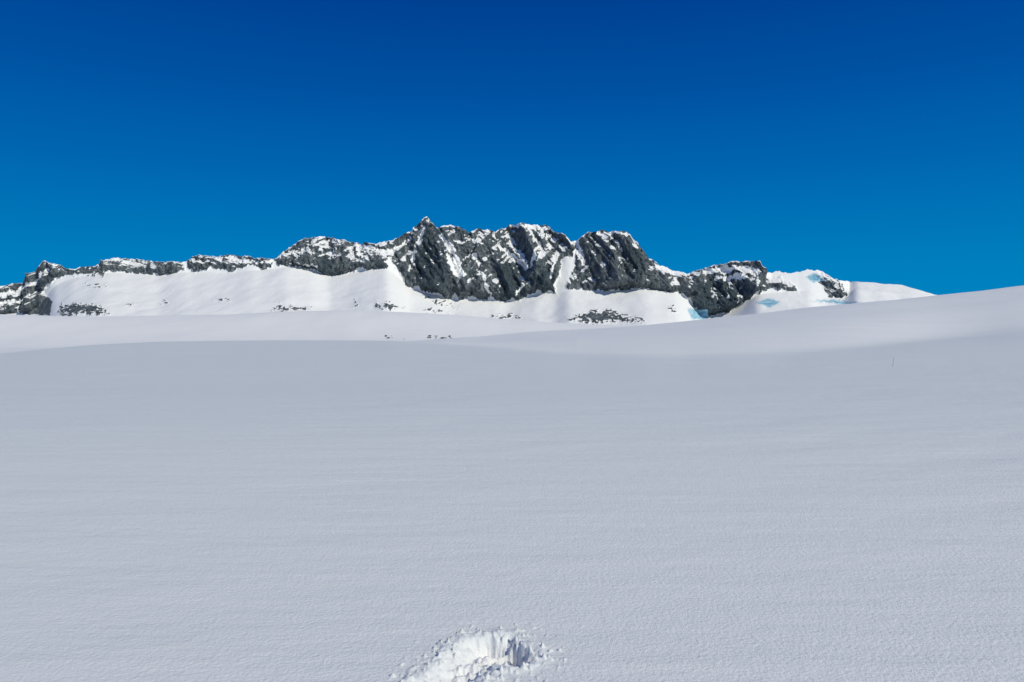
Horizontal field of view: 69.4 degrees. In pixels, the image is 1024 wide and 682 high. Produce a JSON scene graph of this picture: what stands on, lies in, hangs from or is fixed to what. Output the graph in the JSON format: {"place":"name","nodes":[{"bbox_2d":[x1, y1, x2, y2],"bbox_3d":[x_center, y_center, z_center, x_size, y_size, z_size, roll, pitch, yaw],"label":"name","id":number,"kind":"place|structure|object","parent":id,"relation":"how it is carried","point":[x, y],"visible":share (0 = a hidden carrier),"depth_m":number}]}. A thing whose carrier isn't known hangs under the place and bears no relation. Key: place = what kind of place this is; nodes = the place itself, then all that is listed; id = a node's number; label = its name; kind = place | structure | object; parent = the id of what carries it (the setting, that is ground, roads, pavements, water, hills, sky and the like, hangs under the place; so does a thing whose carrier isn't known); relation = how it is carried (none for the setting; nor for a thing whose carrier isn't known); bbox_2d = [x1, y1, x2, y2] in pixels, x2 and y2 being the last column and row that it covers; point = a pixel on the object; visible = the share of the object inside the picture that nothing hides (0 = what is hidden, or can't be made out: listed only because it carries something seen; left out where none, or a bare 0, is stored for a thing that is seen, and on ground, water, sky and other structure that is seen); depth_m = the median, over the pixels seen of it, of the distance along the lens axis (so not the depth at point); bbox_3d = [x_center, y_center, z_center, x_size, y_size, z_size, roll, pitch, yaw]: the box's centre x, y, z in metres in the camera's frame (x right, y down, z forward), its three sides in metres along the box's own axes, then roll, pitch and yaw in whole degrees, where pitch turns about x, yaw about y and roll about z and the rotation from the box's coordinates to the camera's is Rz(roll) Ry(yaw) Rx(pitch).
{"place":"outdoors","nodes":[
{"label":"outdoors","id":0,"kind":"place"},
{"bbox_2d":[0,216,934,325],"bbox_3d":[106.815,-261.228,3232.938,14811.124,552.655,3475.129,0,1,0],"label":"mountain","id":1,"kind":"structure","parent":0,"point":[534,272],"depth_m":2978.68},
{"bbox_2d":[0,285,1023,681],"bbox_3d":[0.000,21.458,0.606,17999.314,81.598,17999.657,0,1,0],"label":"snow field","id":2,"kind":"structure","parent":0,"point":[832,493],"depth_m":6.91},
{"bbox_2d":[385,335,450,338],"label":"rocks","id":3,"kind":"object","parent":2,"relation":"on","point":[429,336],"visible":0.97,"depth_m":358.31},
{"bbox_2d":[0,0,1023,294],"label":"sky","id":4,"kind":"structure","parent":0,"point":[876,141]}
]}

